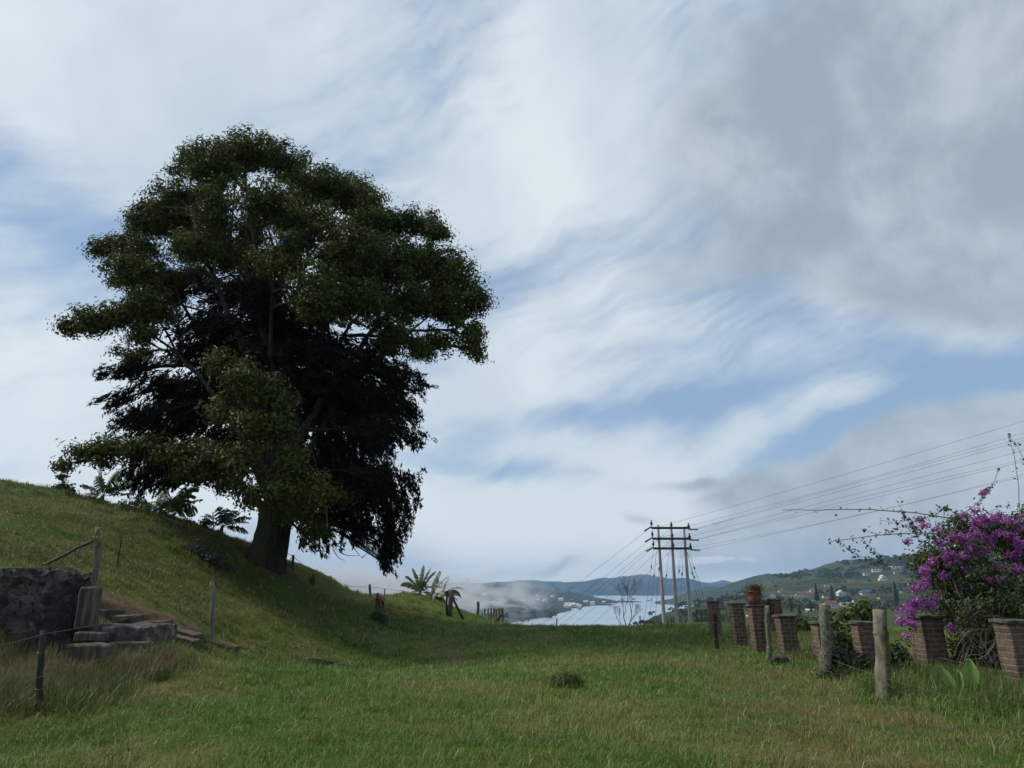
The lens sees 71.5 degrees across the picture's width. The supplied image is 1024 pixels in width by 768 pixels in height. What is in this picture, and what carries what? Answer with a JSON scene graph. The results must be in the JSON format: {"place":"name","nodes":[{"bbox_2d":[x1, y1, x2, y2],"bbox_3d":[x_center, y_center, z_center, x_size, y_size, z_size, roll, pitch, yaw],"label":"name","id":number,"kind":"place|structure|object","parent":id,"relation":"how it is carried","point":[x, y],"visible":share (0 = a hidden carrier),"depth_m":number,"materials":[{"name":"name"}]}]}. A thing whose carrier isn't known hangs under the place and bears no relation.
{"place":"outdoors","nodes":[
{"label":"outdoors","id":0,"kind":"place"},
{"bbox_2d":[100,590,207,636],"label":"dirt path","id":1,"kind":"structure","parent":0,"point":[109,601],"depth_m":14.69,"materials":[{"name":"soil"}]},
{"bbox_2d":[99,609,125,620],"bbox_3d":[-7.785,4.521,13.736,0.355,0.328,0.520,-1,-16,3],"label":"stone step","id":2,"kind":"object","parent":1,"relation":"on","point":[108,614],"visible":0.33,"depth_m":13.54,"materials":[{"name":"stone"}]},
{"bbox_2d":[338,580,639,622],"bbox_3d":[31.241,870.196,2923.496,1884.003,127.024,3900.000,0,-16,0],"label":"peninsula","id":3,"kind":"object","parent":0,"point":[512,607],"visible":0.4,"depth_m":2504.72},
{"bbox_2d":[354,578,651,623],"bbox_3d":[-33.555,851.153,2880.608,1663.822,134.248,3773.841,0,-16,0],"label":"peninsula woods","id":4,"kind":"object","parent":3,"relation":"on","point":[549,613],"visible":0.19,"depth_m":1679.16,"materials":[{"name":"plant"}]},
{"bbox_2d":[0,488,1022,767],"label":"fallen straw","id":5,"kind":"object","parent":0,"point":[482,704],"visible":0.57,"depth_m":8.73,"materials":[{"name":"plant"}]},
{"bbox_2d":[0,478,1023,767],"bbox_3d":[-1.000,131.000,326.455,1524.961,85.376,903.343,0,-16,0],"label":"ground","id":6,"kind":"structure","parent":0,"point":[158,547],"depth_m":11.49,"materials":[{"name":"green plant"}]},
{"bbox_2d":[35,630,45,711],"bbox_3d":[-6.140,3.854,9.251,0.219,1.239,0.097,0,-16,0],"label":"fence post","id":7,"kind":"object","parent":6,"relation":"on","point":[41,660],"visible":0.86,"depth_m":9.27,"materials":[{"name":"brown wood"}]},
{"bbox_2d":[0,593,211,645],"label":"fence wire","id":8,"kind":"object","parent":7,"relation":"attached to","point":[92,625],"visible":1,"depth_m":10.41,"materials":[{"name":"metal"}]},
{"bbox_2d":[0,616,211,688],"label":"fence wire","id":9,"kind":"object","parent":7,"relation":"attached to","point":[86,663],"visible":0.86,"depth_m":9.96,"materials":[{"name":"metal"}]},
{"bbox_2d":[0,566,92,653],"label":"stone wall","id":10,"kind":"structure","parent":6,"relation":"on","point":[35,601],"depth_m":12.54,"materials":[{"name":"grey stone"}]},
{"bbox_2d":[53,479,75,488],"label":"banana plant","id":11,"kind":"object","parent":6,"relation":"on","point":[66,482],"visible":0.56,"depth_m":25.86,"materials":[{"name":"green plant"}]},
{"bbox_2d":[53,471,79,494],"bbox_3d":[-16.052,3.667,25.456,1.150,1.120,0.590,0,-16,0],"label":"sapling","id":12,"kind":"object","parent":6,"relation":"on","point":[61,477],"visible":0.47,"depth_m":25.43,"materials":[{"name":"green plant"}]},
{"bbox_2d":[41,527,103,586],"bbox_3d":[-8.847,3.699,14.169,1.546,1.645,0.202,-4,-16,14],"label":"fence post","id":13,"kind":"object","parent":6,"relation":"on","point":[97,539],"visible":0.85,"depth_m":14.12,"materials":[{"name":"grey wood"}]},
{"bbox_2d":[64,642,118,666],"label":"broken block","id":14,"kind":"structure","parent":6,"relation":"on","point":[86,649],"depth_m":11.61,"materials":[{"name":"concrete"}]},
{"bbox_2d":[0,615,211,737],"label":"dry weeds","id":15,"kind":"object","parent":6,"relation":"on","point":[140,661],"visible":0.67,"depth_m":11.31,"materials":[{"name":"plant"}]},
{"bbox_2d":[80,468,132,500],"bbox_3d":[-14.485,3.687,25.463,1.754,1.380,0.960,0,-16,0],"label":"banana plant","id":16,"kind":"object","parent":6,"relation":"on","point":[108,488],"visible":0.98,"depth_m":25.46,"materials":[{"name":"green plant"}]},
{"bbox_2d":[0,623,223,728],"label":"green weeds","id":17,"kind":"object","parent":6,"relation":"on","point":[64,700],"visible":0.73,"depth_m":9.42,"materials":[{"name":"green plant"}]},
{"bbox_2d":[116,536,121,570],"bbox_3d":[-9.678,4.295,17.492,0.046,1.074,0.035,6,-17,-22],"label":"fence post","id":18,"kind":"object","parent":6,"relation":"on","point":[119,553],"visible":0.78,"depth_m":17.52,"materials":[{"name":"brown wood"}]},
{"bbox_2d":[78,622,177,646],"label":"concrete platform","id":19,"kind":"structure","parent":6,"relation":"on","point":[144,631],"depth_m":12.28,"materials":[{"name":"concrete"}]},
{"bbox_2d":[74,587,102,629],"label":"concrete pier","id":20,"kind":"structure","parent":19,"relation":"on","point":[88,605],"depth_m":12.31,"materials":[{"name":"concrete"}]},
{"bbox_2d":[73,631,112,641],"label":"coping beam","id":21,"kind":"structure","parent":19,"relation":"on","point":[88,636],"depth_m":12.02,"materials":[{"name":"concrete"}]},
{"bbox_2d":[135,620,172,622],"bbox_3d":[-6.853,4.668,13.593,0.348,0.274,0.822,-1,-16,3],"label":"stone step","id":22,"kind":"object","parent":19,"relation":"on","point":[160,621],"visible":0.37,"depth_m":13.62,"materials":[{"name":"stone"}]},
{"bbox_2d":[112,614,149,623],"bbox_3d":[-7.283,4.585,13.566,0.417,0.353,0.617,-1,-16,3],"label":"stone step","id":23,"kind":"object","parent":6,"relation":"on","point":[133,619],"visible":0.52,"depth_m":13.32,"materials":[{"name":"stone"}]},
{"bbox_2d":[110,641,153,656],"bbox_3d":[-6.481,4.623,12.066,0.724,0.489,0.158,0,-16,2],"label":"plinth course","id":24,"kind":"object","parent":6,"relation":"on","point":[132,644],"visible":0.31,"depth_m":12.05,"materials":[{"name":"stone"}]},
{"bbox_2d":[116,498,193,524],"bbox_3d":[-13.440,5.015,26.962,2.934,1.309,1.200,3,-16,-10],"label":"thicket","id":25,"kind":"object","parent":6,"relation":"on","point":[132,502],"visible":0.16,"depth_m":26.77,"materials":[{"name":"green plant"}]},
{"bbox_2d":[139,664,172,683],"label":"grass tussock","id":26,"kind":"object","parent":6,"relation":"on","point":[156,673],"depth_m":10.83,"materials":[{"name":"green plant"}]},
{"bbox_2d":[134,491,177,510],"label":"banana plant","id":27,"kind":"object","parent":6,"relation":"on","point":[162,499],"visible":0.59,"depth_m":27.57,"materials":[{"name":"green plant"}]},
{"bbox_2d":[145,485,203,518],"bbox_3d":[-12.838,4.535,26.893,2.019,1.472,1.362,4,-16,-12],"label":"banana plant","id":28,"kind":"object","parent":6,"relation":"on","point":[178,505],"visible":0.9,"depth_m":26.86,"materials":[{"name":"green plant"}]},
{"bbox_2d":[175,634,201,649],"bbox_3d":[-6.841,5.314,14.446,0.872,0.442,0.429,13,-15,4],"label":"stone step","id":29,"kind":"object","parent":6,"relation":"on","point":[188,640],"visible":0.19,"depth_m":14.30,"materials":[{"name":"stone"}]},
{"bbox_2d":[177,627,203,638],"bbox_3d":[-6.965,5.303,14.766,0.894,0.442,0.424,13,-15,4],"label":"stone step","id":30,"kind":"object","parent":6,"relation":"on","point":[193,634],"visible":0.22,"depth_m":14.70,"materials":[{"name":"stone"}]},
{"bbox_2d":[192,514,212,528],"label":"thicket","id":31,"kind":"object","parent":6,"relation":"on","point":[206,522],"visible":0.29,"depth_m":28.46,"materials":[{"name":"green plant"}]},
{"bbox_2d":[209,581,215,639],"bbox_3d":[-6.611,5.150,15.693,0.297,1.528,0.120,0,-16,0],"label":"fence post","id":32,"kind":"object","parent":6,"relation":"on","point":[212,610],"visible":0.86,"depth_m":15.69,"materials":[{"name":"grey wood"}]},
{"bbox_2d":[212,512,213,532],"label":"fence post","id":33,"kind":"object","parent":6,"relation":"on","point":[213,521],"visible":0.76,"depth_m":26.60,"materials":[{"name":"grey wood"}]},
{"bbox_2d":[186,539,246,575],"bbox_3d":[-9.441,5.507,22.541,1.914,1.153,1.158,3,-16,-11],"label":"thicket","id":34,"kind":"object","parent":6,"relation":"on","point":[213,558],"visible":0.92,"depth_m":22.50,"materials":[{"name":"green plant"}]},
{"bbox_2d":[204,637,240,655],"bbox_3d":[-6.526,5.811,15.507,1.012,0.453,0.424,14,-15,4],"label":"stone step","id":35,"kind":"object","parent":6,"relation":"on","point":[218,643],"visible":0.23,"depth_m":15.41,"materials":[{"name":"stone"}]},
{"bbox_2d":[205,506,251,533],"bbox_3d":[-11.694,5.717,29.230,2.038,1.409,1.048,0,-16,0],"label":"banana plant","id":36,"kind":"object","parent":6,"relation":"on","point":[225,517],"visible":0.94,"depth_m":29.22,"materials":[{"name":"green plant"}]},
{"bbox_2d":[86,275,438,578],"bbox_3d":[-10.138,1.371,29.539,14.847,13.126,11.446,0,-16,0],"label":"broadleaf tree","id":37,"kind":"object","parent":6,"relation":"on","point":[368,409],"visible":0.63,"depth_m":26.51,"materials":[{"name":"green plant"}]},
{"bbox_2d":[46,119,499,567],"bbox_3d":[-10.263,-2.896,29.740,18.827,20.739,13.289,-11,-19,34],"label":"broadleaf tree","id":38,"kind":"object","parent":6,"relation":"on","point":[183,215],"visible":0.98,"depth_m":26.37,"materials":[{"name":"green plant"}]},
{"bbox_2d":[291,555,294,570],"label":"fence post","id":39,"kind":"object","parent":6,"relation":"on","point":[292,566],"visible":0.71,"depth_m":29.56,"materials":[{"name":"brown wood"}]},
{"bbox_2d":[308,572,318,585],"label":"thicket","id":40,"kind":"object","parent":6,"relation":"on","point":[312,579],"visible":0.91,"depth_m":28.08,"materials":[{"name":"green plant"}]},
{"bbox_2d":[304,657,334,663],"bbox_3d":[-4.889,7.060,18.044,0.797,0.184,0.254,24,-28,-38],"label":"kerb stone","id":41,"kind":"object","parent":6,"relation":"on","point":[317,660],"visible":0.6,"depth_m":17.91,"materials":[{"name":"stone"}]},
{"bbox_2d":[338,662,357,668],"bbox_3d":[-4.174,7.225,18.116,0.600,0.188,0.140,2,-14,20],"label":"kerb stone","id":42,"kind":"object","parent":6,"relation":"on","point":[348,665],"visible":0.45,"depth_m":18.11,"materials":[{"name":"stone"}]},
{"bbox_2d":[372,593,384,610],"bbox_3d":[-5.307,8.751,28.547,0.426,0.722,1.082,-1,-16,5],"label":"calf","id":43,"kind":"object","parent":6,"relation":"on","point":[379,600],"visible":0.97,"depth_m":28.35},
{"bbox_2d":[370,608,389,625],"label":"thicket","id":44,"kind":"object","parent":6,"relation":"on","point":[380,617],"visible":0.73,"depth_m":25.60,"materials":[{"name":"green plant"}]},
{"bbox_2d":[401,565,441,595],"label":"banana plant","id":45,"kind":"object","parent":6,"relation":"on","point":[420,584],"visible":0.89,"depth_m":48.13,"materials":[{"name":"green plant"}]},
{"bbox_2d":[420,571,449,600],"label":"banana plant","id":46,"kind":"object","parent":6,"relation":"on","point":[436,580],"visible":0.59,"depth_m":47.70,"materials":[{"name":"green plant"}]},
{"bbox_2d":[425,579,462,603],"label":"banana plant","id":47,"kind":"object","parent":6,"relation":"on","point":[456,593],"visible":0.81,"depth_m":46.91,"materials":[{"name":"green plant"}]},
{"bbox_2d":[445,590,463,619],"bbox_3d":[-2.593,9.953,32.049,0.914,1.312,0.220,0,-16,0],"label":"gate frame","id":48,"kind":"object","parent":6,"relation":"on","point":[450,599],"visible":0.87,"depth_m":32.00,"materials":[{"name":"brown wood"}]},
{"bbox_2d":[476,602,479,613],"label":"fence post","id":49,"kind":"object","parent":6,"relation":"on","point":[478,607],"visible":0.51,"depth_m":40.98,"materials":[{"name":"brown wood"}]},
{"bbox_2d":[500,608,503,622],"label":"fence post","id":50,"kind":"object","parent":6,"relation":"on","point":[502,616],"visible":0.53,"depth_m":35.64,"materials":[{"name":"grey wood"}]},
{"bbox_2d":[546,664,587,688],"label":"grass tussock","id":51,"kind":"object","parent":6,"relation":"on","point":[567,678],"depth_m":11.04,"materials":[{"name":"green plant"}]},
{"bbox_2d":[613,577,642,625],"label":"bare tree","id":52,"kind":"object","parent":6,"relation":"on","point":[626,588],"visible":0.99,"depth_m":43.82,"materials":[{"name":"plant"}]},
{"bbox_2d":[644,520,707,624],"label":"utility structure","id":53,"kind":"object","parent":6,"relation":"on","point":[672,548],"visible":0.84,"depth_m":106.43,"materials":[{"name":"wood"}]},
{"bbox_2d":[522,531,645,622],"bbox_3d":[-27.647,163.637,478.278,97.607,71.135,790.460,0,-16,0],"label":"power line","id":54,"kind":"object","parent":53,"relation":"attached to","point":[585,577],"visible":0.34,"depth_m":149.79,"materials":[{"name":"metal"}]},
{"bbox_2d":[542,537,652,623],"bbox_3d":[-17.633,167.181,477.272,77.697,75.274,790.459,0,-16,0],"label":"power line","id":55,"kind":"object","parent":53,"relation":"attached to","point":[599,580],"visible":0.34,"depth_m":141.12,"materials":[{"name":"metal"}]},
{"bbox_2d":[656,440,1023,538],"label":"power line","id":56,"kind":"object","parent":53,"relation":"attached to","point":[841,490],"visible":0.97,"depth_m":94.66,"materials":[{"name":"metal"}]},
{"bbox_2d":[659,421,1022,526],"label":"power line","id":57,"kind":"object","parent":53,"relation":"attached to","point":[850,472],"visible":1,"depth_m":94.48,"materials":[{"name":"metal"}]},
{"bbox_2d":[660,461,1023,547],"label":"power line","id":58,"kind":"object","parent":53,"relation":"attached to","point":[850,503],"visible":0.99,"depth_m":93.76,"materials":[{"name":"metal"}]},
{"bbox_2d":[677,451,1020,539],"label":"power line","id":59,"kind":"object","parent":53,"relation":"attached to","point":[853,494],"visible":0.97,"depth_m":95.10,"materials":[{"name":"metal"}]},
{"bbox_2d":[677,433,1021,528],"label":"power line","id":60,"kind":"object","parent":53,"relation":"attached to","point":[860,480],"visible":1,"depth_m":94.97,"materials":[{"name":"metal"}]},
{"bbox_2d":[678,475,1023,550],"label":"power line","id":61,"kind":"object","parent":53,"relation":"attached to","point":[855,515],"visible":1,"depth_m":94.87,"materials":[{"name":"metal"}]},
{"bbox_2d":[694,460,1019,540],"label":"power line","id":62,"kind":"object","parent":53,"relation":"attached to","point":[865,496],"visible":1,"depth_m":95.63,"materials":[{"name":"metal"}]},
{"bbox_2d":[698,438,1021,528],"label":"power line","id":63,"kind":"object","parent":53,"relation":"attached to","point":[865,480],"visible":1,"depth_m":96.17,"materials":[{"name":"metal"}]},
{"bbox_2d":[706,601,721,635],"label":"brick pillar","id":64,"kind":"structure","parent":6,"relation":"on","point":[713,606],"depth_m":23.31,"materials":[{"name":"brick"}]},
{"bbox_2d":[713,612,718,648],"bbox_3d":[5.513,6.789,19.223,0.144,1.172,0.126,0,-16,0],"label":"fence post","id":65,"kind":"object","parent":6,"relation":"on","point":[715,635],"visible":0.88,"depth_m":19.23,"materials":[{"name":"brown wood"}]},
{"bbox_2d":[727,602,748,646],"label":"brick pillar","id":66,"kind":"structure","parent":6,"relation":"on","point":[738,625],"depth_m":20.04,"materials":[{"name":"brick"}]},
{"bbox_2d":[745,604,766,653],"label":"brick pillar","id":67,"kind":"structure","parent":6,"relation":"on","point":[756,617],"depth_m":17.78,"materials":[{"name":"brick"}]},
{"bbox_2d":[739,580,765,604],"bbox_3d":[6.207,5.306,18.142,0.769,0.618,0.734,-6,-17,19],"label":"terracotta pot","id":68,"kind":"object","parent":67,"relation":"on","point":[754,592],"visible":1,"depth_m":18.00,"materials":[{"name":"ceramic"}]},
{"bbox_2d":[764,605,771,661],"bbox_3d":[5.666,5.636,15.710,0.185,1.428,0.126,0,-16,0],"label":"fence post","id":69,"kind":"object","parent":6,"relation":"on","point":[768,634],"visible":0.89,"depth_m":15.71,"materials":[{"name":"grey wood"}]},
{"bbox_2d":[762,599,777,631],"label":"garden shrub","id":70,"kind":"object","parent":6,"relation":"on","point":[768,602],"visible":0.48,"depth_m":24.20,"materials":[{"name":"green plant"}]},
{"bbox_2d":[768,599,782,633],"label":"brick pillar","id":71,"kind":"structure","parent":6,"relation":"on","point":[777,603],"depth_m":24.70,"materials":[{"name":"brick"}]},
{"bbox_2d":[770,654,788,665],"bbox_3d":[5.663,5.872,15.066,0.403,0.274,0.345,0,-16,0],"label":"field stone","id":72,"kind":"object","parent":6,"relation":"on","point":[774,659],"visible":0.73,"depth_m":14.95,"materials":[{"name":"stone"}]},
{"bbox_2d":[771,614,799,653],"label":"brick pillar","id":73,"kind":"structure","parent":6,"relation":"on","point":[786,630],"depth_m":17.30,"materials":[{"name":"brick"}]},
{"bbox_2d":[792,611,817,631],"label":"garden shrub","id":74,"kind":"object","parent":6,"relation":"on","point":[802,623],"visible":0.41,"depth_m":25.28,"materials":[{"name":"green plant"}]},
{"bbox_2d":[807,621,836,661],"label":"brick pillar","id":75,"kind":"structure","parent":6,"relation":"on","point":[815,632],"depth_m":15.20,"materials":[{"name":"brick"}]},
{"bbox_2d":[818,604,833,673],"bbox_3d":[5.707,4.779,12.938,0.340,1.492,0.234,0,-16,0],"label":"fence post","id":76,"kind":"object","parent":6,"relation":"on","point":[826,654],"visible":0.87,"depth_m":12.90,"materials":[{"name":"grey wood"}]},
{"bbox_2d":[812,643,874,679],"bbox_3d":[5.934,5.092,12.776,1.419,0.813,0.875,6,-17,-20],"label":"garden shrub","id":77,"kind":"object","parent":6,"relation":"on","point":[850,659],"visible":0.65,"depth_m":12.75,"materials":[{"name":"green plant"}]},
{"bbox_2d":[830,597,873,653],"bbox_3d":[7.404,5.426,15.651,1.037,1.409,1.676,-12,-20,36],"label":"garden shrub","id":78,"kind":"object","parent":6,"relation":"on","point":[861,609],"visible":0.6,"depth_m":15.78,"materials":[{"name":"green plant"}]},
{"bbox_2d":[848,621,874,665],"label":"brick pillar","id":79,"kind":"structure","parent":6,"relation":"on","point":[862,637],"depth_m":13.47,"materials":[{"name":"brick"}]},
{"bbox_2d":[872,609,893,700],"bbox_3d":[5.266,3.968,10.097,0.290,1.478,0.280,0,-16,0],"label":"fence post","id":80,"kind":"object","parent":6,"relation":"on","point":[882,667],"visible":0.88,"depth_m":10.07,"materials":[{"name":"grey wood"}]},
{"bbox_2d":[834,660,1017,712],"bbox_3d":[5.554,4.429,10.582,1.131,0.343,4.404,2,-16,-8],"label":"fence wire","id":81,"kind":"object","parent":80,"relation":"attached to","point":[913,686],"visible":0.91,"depth_m":9.62,"materials":[{"name":"metal"}]},
{"bbox_2d":[889,639,915,675],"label":"garden shrub","id":82,"kind":"object","parent":6,"relation":"on","point":[897,653],"visible":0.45,"depth_m":12.63,"materials":[{"name":"green plant"}]},
{"bbox_2d":[785,641,1023,725],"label":"rank grass","id":83,"kind":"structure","parent":6,"relation":"on","point":[991,686],"depth_m":10.47,"materials":[{"name":"green plant"}]},
{"bbox_2d":[791,433,1023,673],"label":"bougainvillea","id":84,"kind":"object","parent":6,"relation":"on","point":[998,531],"visible":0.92,"depth_m":13.67,"materials":[{"name":"purple plant"}]},
{"bbox_2d":[903,614,949,668],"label":"brick pillar","id":85,"kind":"structure","parent":6,"relation":"on","point":[929,639],"depth_m":13.60,"materials":[{"name":"brick"}]},
{"bbox_2d":[937,658,978,692],"bbox_3d":[6.571,4.288,10.459,0.561,0.456,0.205,0,-16,0],"label":"broad leaf plant","id":86,"kind":"object","parent":6,"relation":"on","point":[970,667],"visible":0.9,"depth_m":10.44,"materials":[{"name":"plant"}]},
{"bbox_2d":[988,618,1023,685],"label":"brick pillar","id":87,"kind":"structure","parent":6,"relation":"on","point":[1009,633],"depth_m":11.00,"materials":[{"name":"brick"}]},
{"bbox_2d":[0,0,1023,582],"label":"sky","id":88,"kind":"structure","parent":0,"point":[732,252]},
{"bbox_2d":[511,596,692,625],"bbox_3d":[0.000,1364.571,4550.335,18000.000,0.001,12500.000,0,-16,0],"label":"lake","id":89,"kind":"structure","parent":0,"point":[595,613],"depth_m":1896.71,"materials":[{"name":"liquid"}]},
{"bbox_2d":[480,574,732,595],"bbox_3d":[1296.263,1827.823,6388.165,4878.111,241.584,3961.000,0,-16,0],"label":"mountains","id":90,"kind":"structure","parent":0,"point":[584,586],"depth_m":6017.17,"materials":[{"name":"grass"},{"name":"tree foliage"},{"name":"soil"}]},
{"bbox_2d":[655,587,720,604],"bbox_3d":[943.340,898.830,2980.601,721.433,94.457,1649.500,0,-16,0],"label":"headland","id":91,"kind":"structure","parent":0,"point":[683,597],"depth_m":2915.70,"materials":[{"name":"green plant"}]},
{"bbox_2d":[691,570,806,604],"bbox_3d":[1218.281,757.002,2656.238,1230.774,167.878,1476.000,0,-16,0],"label":"ridge","id":92,"kind":"structure","parent":0,"point":[736,586],"depth_m":2585.58,"materials":[{"name":"plant"}]},
{"bbox_2d":[641,544,1023,629],"bbox_3d":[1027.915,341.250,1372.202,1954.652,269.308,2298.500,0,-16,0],"label":"hillside","id":93,"kind":"structure","parent":0,"point":[791,586],"depth_m":1124.07,"materials":[{"name":"grass"},{"name":"tree foliage"},{"name":"green plant"}]},
{"bbox_2d":[794,592,805,596],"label":"house","id":94,"kind":"structure","parent":93,"relation":"on","point":[800,594],"depth_m":918.74,"materials":[{"name":"red tile"}]},
{"bbox_2d":[805,591,813,596],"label":"house","id":95,"kind":"structure","parent":93,"relation":"on","point":[809,594],"depth_m":918.38,"materials":[{"name":"paint"}]},
{"bbox_2d":[814,583,819,600],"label":"pine tree","id":96,"kind":"object","parent":93,"relation":"on","point":[816,596],"visible":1,"depth_m":774.67,"materials":[{"name":"green plant"}]},
{"bbox_2d":[628,577,1023,624],"bbox_3d":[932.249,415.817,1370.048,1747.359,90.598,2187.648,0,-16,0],"label":"hillside bushes","id":97,"kind":"object","parent":93,"relation":"on","point":[795,603],"visible":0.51,"depth_m":696.66,"materials":[{"name":"green plant"}]},
{"bbox_2d":[821,601,837,607],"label":"house","id":98,"kind":"structure","parent":93,"relation":"on","point":[832,604],"depth_m":656.47,"materials":[{"name":"red tile"}]},
{"bbox_2d":[828,585,836,599],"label":"pine tree","id":99,"kind":"object","parent":93,"relation":"on","point":[831,596],"visible":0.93,"depth_m":785.44,"materials":[{"name":"green plant"}]},
{"bbox_2d":[836,590,845,595],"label":"house","id":100,"kind":"structure","parent":93,"relation":"on","point":[840,593],"depth_m":919.41,"materials":[{"name":"paint"}]},
{"bbox_2d":[839,602,850,605],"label":"house","id":101,"kind":"structure","parent":93,"relation":"on","point":[842,603],"depth_m":706.32,"materials":[{"name":"paint"}]},
{"bbox_2d":[858,590,875,594],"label":"house","id":102,"kind":"structure","parent":93,"relation":"on","point":[865,592],"depth_m":927.68,"materials":[{"name":"paint"}]},
{"bbox_2d":[878,575,887,580],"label":"house","id":103,"kind":"structure","parent":93,"relation":"on","point":[881,577],"depth_m":1271.09,"materials":[{"name":"paint"}]},
{"bbox_2d":[876,594,893,598],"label":"house","id":104,"kind":"structure","parent":93,"relation":"on","point":[884,596],"depth_m":823.15,"materials":[{"name":"tile"}]},
{"bbox_2d":[893,581,899,603],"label":"pine tree","id":105,"kind":"object","parent":93,"relation":"on","point":[895,595],"visible":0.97,"depth_m":700.22,"materials":[{"name":"green plant"}]},
{"bbox_2d":[889,566,904,568],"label":"house","id":106,"kind":"structure","parent":93,"relation":"on","point":[894,567],"depth_m":1550.47,"materials":[{"name":"paint"}]},
{"bbox_2d":[773,547,1023,577],"bbox_3d":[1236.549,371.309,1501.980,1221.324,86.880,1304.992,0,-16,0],"label":"woods","id":107,"kind":"object","parent":93,"relation":"on","point":[836,573],"visible":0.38,"depth_m":1642.16,"materials":[{"name":"plant"}]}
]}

